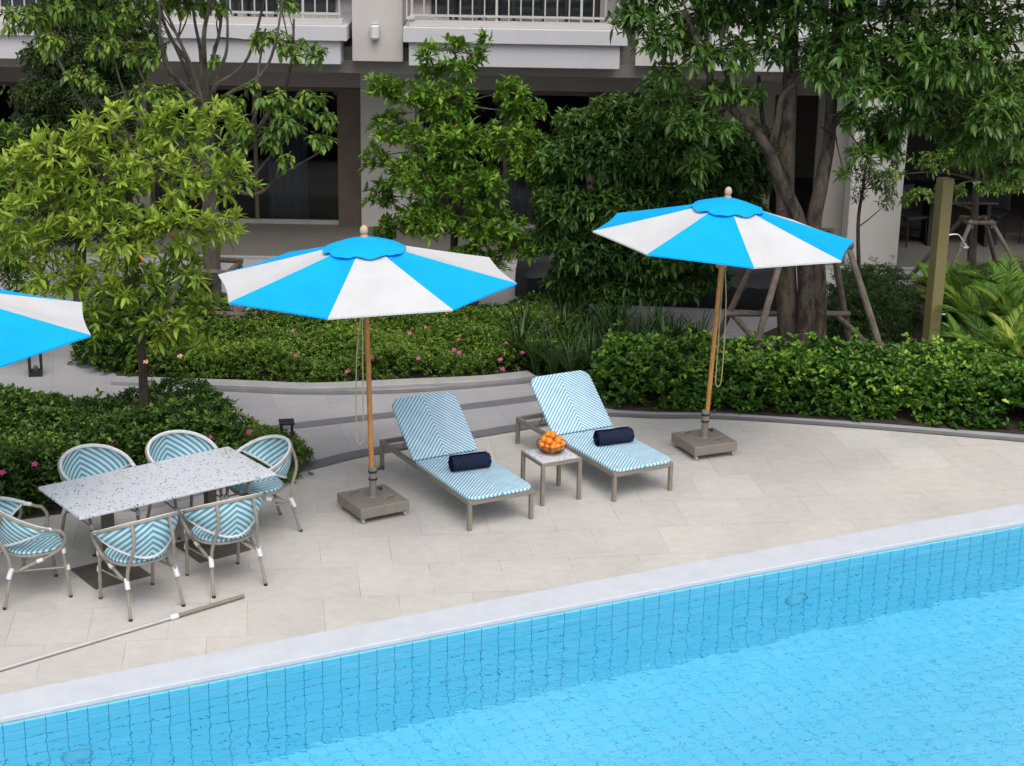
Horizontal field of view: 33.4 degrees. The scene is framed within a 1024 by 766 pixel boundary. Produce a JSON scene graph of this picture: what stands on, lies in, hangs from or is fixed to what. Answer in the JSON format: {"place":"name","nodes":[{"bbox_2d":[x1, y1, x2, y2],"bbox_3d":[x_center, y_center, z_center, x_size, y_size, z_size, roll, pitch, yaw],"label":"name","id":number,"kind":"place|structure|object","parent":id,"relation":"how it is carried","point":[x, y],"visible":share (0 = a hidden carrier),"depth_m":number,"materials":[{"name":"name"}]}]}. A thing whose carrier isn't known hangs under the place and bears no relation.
{"place":"outdoors","nodes":[
{"label":"outdoors","id":0,"kind":"place"},
{"bbox_2d":[0,421,229,518],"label":"bed soil","id":1,"kind":"structure","parent":0,"point":[53,509],"depth_m":16.07,"materials":[{"name":"brown soil"}]},
{"bbox_2d":[0,372,253,516],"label":"hedge","id":2,"kind":"object","parent":1,"relation":"on","point":[74,422],"visible":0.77,"depth_m":16.72,"materials":[{"name":"green plant"}]},
{"bbox_2d":[0,91,265,458],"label":"young tree","id":3,"kind":"object","parent":1,"relation":"on","point":[35,161],"visible":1,"depth_m":16.24,"materials":[{"name":"green plant"}]},
{"bbox_2d":[240,414,315,483],"bbox_3d":[-2.430,0.628,17.111,0.989,0.377,1.694,1,17,0],"label":"ground cover","id":4,"kind":"object","parent":1,"relation":"on","point":[259,430],"visible":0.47,"depth_m":17.04,"materials":[{"name":"green plant"}]},
{"bbox_2d":[96,317,592,382],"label":"bed soil","id":5,"kind":"structure","parent":0,"point":[412,373],"depth_m":20.12,"materials":[{"name":"brown soil"}]},
{"bbox_2d":[66,276,234,372],"bbox_3d":[-4.386,-0.786,20.837,2.050,0.899,2.414,1,17,0],"label":"shrub","id":6,"kind":"object","parent":5,"relation":"on","point":[82,348],"visible":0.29,"depth_m":20.16,"materials":[{"name":"green plant"}]},
{"bbox_2d":[0,0,338,310],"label":"branching tree","id":7,"kind":"object","parent":5,"relation":"on","point":[123,23],"visible":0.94,"depth_m":19.93,"materials":[{"name":"green plant"}]},
{"bbox_2d":[162,256,264,342],"bbox_3d":[-3.761,-1.015,21.329,1.281,1.008,1.281,2,17,4],"label":"tree stake frame","id":8,"kind":"object","parent":5,"relation":"on","point":[238,262],"visible":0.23,"depth_m":20.91,"materials":[{"name":"brown wood"}]},
{"bbox_2d":[105,290,592,382],"bbox_3d":[-1.944,-0.613,20.921,6.058,0.532,3.646,1,17,0],"label":"ground cover","id":9,"kind":"object","parent":5,"relation":"on","point":[285,340],"visible":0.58,"depth_m":20.33,"materials":[{"name":"green plant"}]},
{"bbox_2d":[358,26,551,327],"bbox_3d":[-0.662,-2.515,21.647,2.651,3.906,1.234,1,17,0],"label":"leafy tree","id":10,"kind":"object","parent":5,"relation":"on","point":[428,101],"visible":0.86,"depth_m":21.50,"materials":[{"name":"green plant"}]},
{"bbox_2d":[469,304,571,365],"bbox_3d":[0.055,-0.546,20.352,1.109,0.719,1.375,9,19,23],"label":"strap leaf plant","id":11,"kind":"object","parent":5,"relation":"on","point":[518,332],"visible":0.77,"depth_m":20.43,"materials":[{"name":"green plant"}]},
{"bbox_2d":[500,303,557,334],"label":"strap leaf plant","id":12,"kind":"object","parent":5,"relation":"on","point":[521,314],"visible":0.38,"depth_m":21.18,"materials":[{"name":"green plant"}]},
{"bbox_2d":[500,325,558,373],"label":"strap leaf plant","id":13,"kind":"object","parent":5,"relation":"on","point":[537,365],"visible":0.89,"depth_m":20.10,"materials":[{"name":"green plant"}]},
{"bbox_2d":[524,312,581,349],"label":"strap leaf plant","id":14,"kind":"object","parent":5,"relation":"on","point":[546,334],"visible":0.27,"depth_m":20.73,"materials":[{"name":"green plant"}]},
{"bbox_2d":[529,293,595,333],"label":"strap leaf plant","id":15,"kind":"object","parent":5,"relation":"on","point":[561,314],"visible":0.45,"depth_m":21.35,"materials":[{"name":"green plant"}]},
{"bbox_2d":[547,286,599,322],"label":"strap leaf plant","id":16,"kind":"object","parent":5,"relation":"on","point":[585,306],"visible":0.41,"depth_m":21.81,"materials":[{"name":"green plant"}]},
{"bbox_2d":[498,0,499,20],"bbox_3d":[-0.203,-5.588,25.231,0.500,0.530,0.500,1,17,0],"label":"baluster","id":17,"kind":"object","parent":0,"point":[498,9],"visible":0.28,"depth_m":25.22,"materials":[{"name":"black metal"}]},
{"bbox_2d":[0,527,1023,765],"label":"pool water","id":18,"kind":"structure","parent":0,"point":[913,656],"depth_m":12.68,"materials":[{"name":"blue liquid"}]},
{"bbox_2d":[0,416,1023,693],"bbox_3d":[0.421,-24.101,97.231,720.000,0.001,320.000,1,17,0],"label":"ground","id":19,"kind":"structure","parent":0,"point":[764,486],"depth_m":15.47,"materials":[{"name":"tile"}]},
{"bbox_2d":[17,508,25,569],"bbox_3d":[-4.487,1.199,14.352,0.701,0.832,0.574,15,22,39],"label":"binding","id":20,"kind":"object","parent":19,"relation":"on","point":[19,518],"visible":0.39,"depth_m":14.32,"materials":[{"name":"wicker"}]},
{"bbox_2d":[0,496,72,609],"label":"dining chair","id":21,"kind":"object","parent":19,"relation":"on","point":[22,539],"visible":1,"depth_m":13.78,"materials":[{"name":"wicker"}]},
{"bbox_2d":[0,289,90,367],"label":"parasol","id":22,"kind":"object","parent":19,"relation":"on","point":[31,325],"visible":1,"depth_m":13.30,"materials":[{"name":"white fabric"}]},
{"bbox_2d":[57,444,140,556],"bbox_3d":[-3.644,1.003,15.028,0.574,0.832,0.701,17,23,41],"label":"dining chair","id":23,"kind":"object","parent":19,"relation":"on","point":[81,461],"visible":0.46,"depth_m":15.15,"materials":[{"name":"wicker"}]},
{"bbox_2d":[0,594,244,670],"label":"telescopic pole","id":24,"kind":"object","parent":19,"relation":"on","point":[175,616],"visible":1,"depth_m":13.36,"materials":[{"name":"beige metal"}]},
{"bbox_2d":[90,511,185,621],"bbox_3d":[-3.015,1.395,13.805,0.701,0.832,0.574,-13,22,-37],"label":"dining chair","id":25,"kind":"object","parent":19,"relation":"on","point":[146,541],"visible":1,"depth_m":13.58,"materials":[{"name":"wicker"}]},
{"bbox_2d":[38,446,275,589],"bbox_3d":[-3.017,1.178,14.645,1.800,0.740,0.850,-12,22,-36],"label":"dining table","id":26,"kind":"object","parent":19,"relation":"on","point":[106,496],"visible":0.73,"depth_m":14.48,"materials":[{"name":"stone"}]},
{"bbox_2d":[145,430,223,539],"bbox_3d":[-2.967,0.893,15.422,0.701,0.832,0.574,-15,23,-41],"label":"dining chair","id":27,"kind":"object","parent":19,"relation":"on","point":[166,445],"visible":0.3,"depth_m":15.54,"materials":[{"name":"wicker"}]},
{"bbox_2d":[178,493,267,598],"bbox_3d":[-2.402,1.267,14.251,0.701,0.832,0.574,-11,21,-33],"label":"dining chair","id":28,"kind":"object","parent":19,"relation":"on","point":[227,521],"visible":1,"depth_m":14.02,"materials":[{"name":"wicker"}]},
{"bbox_2d":[224,435,302,542],"bbox_3d":[-2.256,0.924,15.360,0.574,0.832,0.701,-9,20,-29],"label":"dining chair","id":29,"kind":"object","parent":19,"relation":"on","point":[273,452],"visible":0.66,"depth_m":15.32,"materials":[{"name":"wicker"}]},
{"bbox_2d":[218,225,516,523],"bbox_3d":[-1.323,-0.098,15.504,2.522,2.721,2.522,-3,18,-14],"label":"parasol","id":30,"kind":"object","parent":19,"relation":"on","point":[365,275],"visible":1,"depth_m":14.81,"materials":[{"name":"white fabric"}]},
{"bbox_2d":[380,391,533,530],"bbox_3d":[-0.554,0.676,16.311,0.700,0.788,1.910,-9,20,-28],"label":"sun lounger","id":31,"kind":"object","parent":19,"relation":"on","point":[434,427],"visible":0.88,"depth_m":16.45,"materials":[{"name":"blue fabric"}]},
{"bbox_2d":[448,451,491,471],"bbox_3d":[-0.398,0.739,16.084,0.388,0.153,0.150,-7,19,-23],"label":"rolled towel","id":32,"kind":"object","parent":31,"relation":"on","point":[467,461],"visible":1,"depth_m":16.04,"materials":[{"name":"blue fabric"}]},
{"bbox_2d":[0,0,1023,271],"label":"hotel building","id":33,"kind":"structure","parent":19,"relation":"on","point":[556,60],"depth_m":26.46,"materials":[{"name":"paint"}]},
{"bbox_2d":[0,82,53,218],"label":"window","id":34,"kind":"structure","parent":33,"relation":"in","point":[14,108],"depth_m":27.50,"materials":[{"name":"glass"}]},
{"bbox_2d":[147,84,342,224],"bbox_3d":[-4.122,-3.918,27.558,3.420,2.648,0.370,1,17,0],"label":"window","id":35,"kind":"structure","parent":33,"relation":"in","point":[289,195],"depth_m":27.78,"materials":[{"name":"glass"}]},
{"bbox_2d":[233,0,276,16],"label":"balcony chair","id":36,"kind":"object","parent":33,"relation":"on","point":[248,6],"visible":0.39,"depth_m":25.41,"materials":[{"name":"black metal"}]},
{"bbox_2d":[449,0,486,19],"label":"balcony chair","id":37,"kind":"object","parent":33,"relation":"on","point":[456,7],"visible":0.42,"depth_m":25.12,"materials":[{"name":"black metal"}]},
{"bbox_2d":[420,90,592,227],"bbox_3d":[-0.108,-3.848,27.558,2.750,2.648,0.370,1,17,0],"label":"window","id":38,"kind":"structure","parent":33,"relation":"in","point":[519,198],"depth_m":27.83,"materials":[{"name":"glass"}]},
{"bbox_2d":[512,0,544,20],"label":"balcony chair","id":39,"kind":"object","parent":33,"relation":"on","point":[513,8],"visible":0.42,"depth_m":25.07,"materials":[{"name":"black metal"}]},
{"bbox_2d":[565,0,599,21],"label":"balcony chair","id":40,"kind":"object","parent":33,"relation":"on","point":[597,8],"visible":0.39,"depth_m":25.10,"materials":[{"name":"black metal"}]},
{"bbox_2d":[592,92,723,117],"bbox_3d":[2.317,-3.805,27.558,2.100,2.648,0.370,1,17,0],"label":"window","id":41,"kind":"structure","parent":33,"relation":"in","point":[594,94],"depth_m":27.15,"materials":[{"name":"glass"}]},
{"bbox_2d":[900,184,928,247],"bbox_3d":[6.295,-2.651,27.005,0.460,0.911,0.470,-8,20,-27],"label":"terrace chair","id":42,"kind":"object","parent":33,"relation":"on","point":[909,216],"visible":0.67,"depth_m":27.00,"materials":[{"name":"black metal"}]},
{"bbox_2d":[919,192,998,246],"bbox_3d":[7.046,-2.585,27.122,1.100,0.740,0.800,1,17,0],"label":"terrace table","id":43,"kind":"object","parent":33,"relation":"on","point":[986,203],"visible":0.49,"depth_m":26.96,"materials":[{"name":"black metal"}]},
{"bbox_2d":[978,182,1010,244],"bbox_3d":[7.651,-2.716,27.291,0.460,0.911,0.470,12,21,33],"label":"terrace chair","id":44,"kind":"object","parent":33,"relation":"on","point":[1003,200],"visible":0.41,"depth_m":27.32,"materials":[{"name":"black metal"}]},
{"bbox_2d":[1018,187,1023,243],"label":"terrace chair","id":45,"kind":"object","parent":33,"relation":"on","point":[1021,211],"visible":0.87,"depth_m":27.07,"materials":[{"name":"black metal"}]},
{"bbox_2d":[0,503,1023,724],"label":"pool coping","id":46,"kind":"object","parent":19,"relation":"on","point":[40,701],"visible":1,"depth_m":13.76,"materials":[{"name":"stone"}]},
{"bbox_2d":[0,526,1023,725],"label":"pool basin","id":47,"kind":"object","parent":19,"relation":"in","point":[487,628],"visible":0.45,"depth_m":13.65,"materials":[{"name":"tile"}]},
{"bbox_2d":[520,447,581,505],"bbox_3d":[0.373,0.878,16.330,0.432,0.422,0.432,-8,19,-27],"label":"side table","id":48,"kind":"object","parent":19,"relation":"on","point":[537,456],"visible":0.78,"depth_m":16.21,"materials":[{"name":"stone"}]},
{"bbox_2d":[536,437,566,453],"bbox_3d":[0.377,0.613,16.300,0.304,0.099,0.304,1,17,0],"label":"wire bowl","id":49,"kind":"object","parent":48,"relation":"on","point":[543,451],"visible":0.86,"depth_m":16.21,"materials":[{"name":"brown metal"}]},
{"bbox_2d":[515,370,672,501],"bbox_3d":[0.804,0.461,17.075,0.700,0.788,1.910,-9,20,-28],"label":"sun lounger","id":50,"kind":"object","parent":19,"relation":"on","point":[571,404],"visible":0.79,"depth_m":17.22,"materials":[{"name":"blue fabric"}]},
{"bbox_2d":[593,426,634,445],"bbox_3d":[1.005,0.525,16.850,0.388,0.153,0.150,-7,19,-23],"label":"rolled towel","id":51,"kind":"object","parent":50,"relation":"on","point":[613,436],"visible":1,"depth_m":16.80,"materials":[{"name":"blue fabric"}]},
{"bbox_2d":[593,187,852,460],"bbox_3d":[2.099,-0.615,17.269,2.445,2.774,2.447,6,18,16],"label":"parasol","id":52,"kind":"object","parent":19,"relation":"on","point":[723,233],"visible":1,"depth_m":16.58,"materials":[{"name":"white fabric"}]},
{"bbox_2d":[0,256,1023,511],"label":"path","id":53,"kind":"structure","parent":0,"point":[74,378],"depth_m":19.17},
{"bbox_2d":[0,118,46,294],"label":"bushy tree","id":54,"kind":"object","parent":53,"relation":"on","point":[16,268],"visible":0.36,"depth_m":19.41,"materials":[{"name":"green plant"}]},
{"bbox_2d":[27,353,42,376],"bbox_3d":[-5.523,-0.256,19.761,0.180,0.344,0.180,-2,18,-11],"label":"path lantern","id":55,"kind":"object","parent":53,"relation":"on","point":[35,371],"visible":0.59,"depth_m":19.74,"materials":[{"name":"black metal"}]},
{"bbox_2d":[0,0,169,303],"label":"dense tree","id":56,"kind":"object","parent":53,"relation":"on","point":[55,102],"visible":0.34,"depth_m":22.13,"materials":[{"name":"green plant"}]},
{"bbox_2d":[278,418,294,436],"bbox_3d":[-2.293,0.544,17.390,0.155,0.334,0.155,-2,18,-11],"label":"path lantern","id":57,"kind":"object","parent":53,"relation":"on","point":[288,421],"visible":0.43,"depth_m":17.32,"materials":[{"name":"black metal"}]},
{"bbox_2d":[111,371,534,391],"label":"kerb","id":58,"kind":"structure","parent":53,"relation":"on","point":[351,385],"depth_m":19.55,"materials":[{"name":"concrete"}]},
{"bbox_2d":[127,379,531,400],"bbox_3d":[-1.640,0.054,19.548,5.738,0.001,0.494,-2,18,-11],"label":"path stripe","id":59,"kind":"object","parent":53,"relation":"on","point":[384,391],"visible":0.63,"depth_m":19.41,"materials":[{"name":"grey stone"}]},
{"bbox_2d":[270,395,536,429],"bbox_3d":[-1.582,0.375,18.521,5.881,0.001,0.277,-7,19,-23],"label":"path stripe","id":60,"kind":"object","parent":53,"relation":"on","point":[392,414],"visible":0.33,"depth_m":18.58,"materials":[{"name":"grey stone"}]},
{"bbox_2d":[291,419,547,471],"bbox_3d":[-0.750,0.603,17.833,3.410,0.001,0.305,-9,20,-30],"label":"path stripe","id":61,"kind":"object","parent":53,"relation":"on","point":[329,460],"visible":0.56,"depth_m":17.48,"materials":[{"name":"grey stone"}]},
{"bbox_2d":[518,325,587,374],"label":"strap leaf plant","id":62,"kind":"object","parent":53,"relation":"on","point":[555,366],"visible":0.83,"depth_m":19.84,"materials":[{"name":"green plant"}]},
{"bbox_2d":[537,325,599,371],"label":"strap leaf plant","id":63,"kind":"object","parent":53,"relation":"on","point":[570,366],"visible":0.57,"depth_m":19.73,"materials":[{"name":"green plant"}]},
{"bbox_2d":[607,413,1023,441],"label":"bed kerb","id":64,"kind":"structure","parent":53,"relation":"on","point":[822,423],"depth_m":18.58,"materials":[{"name":"grey concrete"}]},
{"bbox_2d":[515,246,776,310],"bbox_3d":[1.956,-1.485,23.623,3.792,0.643,0.915,3,17,6],"label":"covered sofa","id":65,"kind":"object","parent":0,"point":[752,297],"visible":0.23,"depth_m":23.27,"materials":[{"name":"fabric"}]},
{"bbox_2d":[565,280,1023,433],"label":"bed soil","id":66,"kind":"structure","parent":0,"point":[904,417],"depth_m":19.11,"materials":[{"name":"brown soil"}]},
{"bbox_2d":[528,305,607,353],"bbox_3d":[0.734,-0.558,20.473,1.126,0.694,0.997,-9,20,-28],"label":"strap leaf plant","id":67,"kind":"object","parent":66,"relation":"on","point":[571,332],"visible":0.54,"depth_m":20.44,"materials":[{"name":"green plant"}]},
{"bbox_2d":[538,331,605,371],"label":"strap leaf plant","id":68,"kind":"object","parent":66,"relation":"on","point":[591,344],"visible":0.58,"depth_m":19.89,"materials":[{"name":"green plant"}]},
{"bbox_2d":[554,307,608,345],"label":"strap leaf plant","id":69,"kind":"object","parent":66,"relation":"on","point":[594,329],"visible":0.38,"depth_m":21.02,"materials":[{"name":"green plant"}]},
{"bbox_2d":[564,318,651,349],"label":"strap leaf plant","id":70,"kind":"object","parent":66,"relation":"on","point":[598,341],"visible":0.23,"depth_m":20.35,"materials":[{"name":"green plant"}]},
{"bbox_2d":[570,293,648,336],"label":"strap leaf plant","id":71,"kind":"object","parent":66,"relation":"on","point":[622,327],"visible":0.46,"depth_m":21.07,"materials":[{"name":"green plant"}]},
{"bbox_2d":[577,289,656,334],"bbox_3d":[1.308,-0.909,21.676,0.915,0.668,1.437,-5,18,-17],"label":"strap leaf plant","id":72,"kind":"object","parent":66,"relation":"on","point":[614,312],"visible":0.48,"depth_m":21.61,"materials":[{"name":"green plant"}]},
{"bbox_2d":[596,297,683,339],"bbox_3d":[1.575,-0.656,20.777,1.038,0.727,0.989,-1,17,-8],"label":"strap leaf plant","id":73,"kind":"object","parent":66,"relation":"on","point":[640,327],"visible":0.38,"depth_m":20.89,"materials":[{"name":"green plant"}]},
{"bbox_2d":[525,73,778,325],"bbox_3d":[1.853,-2.266,21.845,3.423,3.426,1.807,1,17,0],"label":"leafy tree","id":74,"kind":"object","parent":66,"relation":"on","point":[640,167],"visible":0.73,"depth_m":21.43,"materials":[{"name":"green plant"}]},
{"bbox_2d":[626,298,678,332],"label":"strap leaf plant","id":75,"kind":"object","parent":66,"relation":"on","point":[655,322],"visible":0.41,"depth_m":21.51,"materials":[{"name":"green plant"}]},
{"bbox_2d":[623,306,698,352],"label":"strap leaf plant","id":76,"kind":"object","parent":66,"relation":"on","point":[662,331],"visible":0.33,"depth_m":20.64,"materials":[{"name":"green plant"}]},
{"bbox_2d":[656,312,708,346],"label":"strap leaf plant","id":77,"kind":"object","parent":66,"relation":"on","point":[680,330],"visible":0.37,"depth_m":21.01,"materials":[{"name":"green plant"}]},
{"bbox_2d":[661,308,734,339],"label":"strap leaf plant","id":78,"kind":"object","parent":66,"relation":"on","point":[698,328],"visible":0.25,"depth_m":20.84,"materials":[{"name":"green plant"}]},
{"bbox_2d":[717,228,883,397],"bbox_3d":[3.436,-0.901,20.125,1.887,1.741,1.887,-1,17,-5],"label":"tree stake frame","id":79,"kind":"object","parent":66,"relation":"on","point":[842,316],"visible":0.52,"depth_m":20.15,"materials":[{"name":"wood"}]},
{"bbox_2d":[586,319,1023,429],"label":"hedge","id":80,"kind":"object","parent":66,"relation":"on","point":[855,365],"visible":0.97,"depth_m":18.95,"materials":[{"name":"green plant"}]},
{"bbox_2d":[604,0,1023,376],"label":"shade tree","id":81,"kind":"object","parent":66,"relation":"on","point":[988,113],"visible":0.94,"depth_m":19.07,"materials":[{"name":"green plant"}]},
{"bbox_2d":[826,277,895,308],"bbox_3d":[4.503,-1.171,22.798,1.277,0.615,0.846,5,18,11],"label":"areca palm","id":82,"kind":"object","parent":66,"relation":"on","point":[845,280],"visible":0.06,"depth_m":22.78,"materials":[{"name":"green plant"}]},
{"bbox_2d":[826,254,923,343],"bbox_3d":[4.710,-1.119,22.290,1.424,0.922,2.407,4,18,10],"label":"shrub","id":83,"kind":"object","parent":66,"relation":"on","point":[882,285],"visible":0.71,"depth_m":21.99,"materials":[{"name":"green plant"}]},
{"bbox_2d":[843,97,907,265],"bbox_3d":[4.799,-2.369,22.878,0.978,2.982,0.591,1,17,0],"label":"tree","id":84,"kind":"object","parent":66,"relation":"on","point":[877,180],"visible":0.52,"depth_m":22.73,"materials":[{"name":"green plant"}]},
{"bbox_2d":[907,262,961,287],"bbox_3d":[5.870,-1.361,23.656,0.807,0.511,0.794,1,17,0],"label":"areca palm","id":85,"kind":"object","parent":66,"relation":"on","point":[923,278],"visible":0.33,"depth_m":23.76,"materials":[{"name":"green plant"}]},
{"bbox_2d":[922,177,968,352],"bbox_3d":[5.383,-1.440,21.067,0.459,2.200,0.182,-1,17,-8],"label":"shower post","id":86,"kind":"object","parent":66,"relation":"on","point":[940,234],"visible":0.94,"depth_m":20.95,"materials":[{"name":"brown wood"}]},
{"bbox_2d":[876,59,1023,268],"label":"young tree","id":87,"kind":"object","parent":66,"relation":"on","point":[977,189],"visible":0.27,"depth_m":23.84,"materials":[{"name":"green plant"}]},
{"bbox_2d":[921,281,980,330],"bbox_3d":[5.724,-0.993,22.257,0.798,0.635,0.885,6,18,17],"label":"areca palm","id":88,"kind":"object","parent":66,"relation":"on","point":[945,317],"visible":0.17,"depth_m":22.12,"materials":[{"name":"green plant"}]},
{"bbox_2d":[906,258,1014,321],"bbox_3d":[5.909,-1.204,22.719,1.420,0.772,0.966,-2,18,-9],"label":"areca palm","id":89,"kind":"object","parent":66,"relation":"on","point":[967,281],"visible":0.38,"depth_m":22.74,"materials":[{"name":"green plant"}]},
{"bbox_2d":[908,215,1021,283],"bbox_3d":[6.583,-1.820,24.325,1.469,1.110,1.469,-1,17,-5],"label":"tree stake frame","id":90,"kind":"object","parent":66,"relation":"on","point":[969,222],"visible":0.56,"depth_m":24.01,"materials":[{"name":"brown wood"}]},
{"bbox_2d":[941,313,999,360],"bbox_3d":[5.476,-0.367,19.982,1.074,0.785,1.140,1,17,0],"label":"areca palm","id":91,"kind":"object","parent":66,"relation":"on","point":[954,326],"visible":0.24,"depth_m":20.18,"materials":[{"name":"green plant"}]},
{"bbox_2d":[928,303,1023,359],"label":"areca palm","id":92,"kind":"object","parent":66,"relation":"on","point":[992,339],"visible":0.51,"depth_m":20.02,"materials":[{"name":"green plant"}]},
{"bbox_2d":[933,281,1023,335],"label":"areca palm","id":93,"kind":"object","parent":66,"relation":"on","point":[966,306],"visible":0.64,"depth_m":21.52,"materials":[{"name":"green plant"}]},
{"bbox_2d":[950,254,1023,310],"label":"shrub","id":94,"kind":"object","parent":66,"relation":"on","point":[981,268],"visible":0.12,"depth_m":24.03,"materials":[{"name":"green plant"}]},
{"bbox_2d":[951,252,1023,306],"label":"areca palm","id":95,"kind":"object","parent":66,"relation":"on","point":[1018,276],"visible":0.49,"depth_m":22.92,"materials":[{"name":"green plant"}]},
{"bbox_2d":[965,311,1023,362],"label":"areca palm","id":96,"kind":"object","parent":66,"relation":"on","point":[1010,333],"visible":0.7,"depth_m":19.55,"materials":[{"name":"green plant"}]},
{"bbox_2d":[967,279,1023,334],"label":"areca palm","id":97,"kind":"object","parent":66,"relation":"on","point":[1006,300],"visible":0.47,"depth_m":21.37,"materials":[{"name":"green plant"}]},
{"bbox_2d":[994,304,1023,326],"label":"areca palm","id":98,"kind":"object","parent":66,"relation":"on","point":[1009,308],"visible":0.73,"depth_m":20.93,"materials":[{"name":"green plant"}]},
{"bbox_3d":[0.400,0.581,16.237,0.064,0.063,0.060,11,11,-3],"label":"orange","id":99,"kind":"object","parent":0,"visible":0},
{"bbox_2d":[555,437,560,442],"bbox_3d":[0.437,0.544,16.229,0.067,0.066,0.063,14,-15,-4],"label":"orange","id":100,"kind":"object","parent":99,"relation":"on","point":[557,439],"visible":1,"depth_m":16.21,"materials":[{"name":"orange food"}]},
{"label":"orange","id":101,"kind":"object","parent":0,"visible":0},
{"bbox_2d":[546,437,552,443],"bbox_3d":[0.352,0.549,16.207,0.068,0.070,0.065,-42,13,1],"label":"orange","id":102,"kind":"object","parent":101,"relation":"on","point":[549,440],"visible":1,"depth_m":16.18,"materials":[{"name":"orange food"}]}
]}

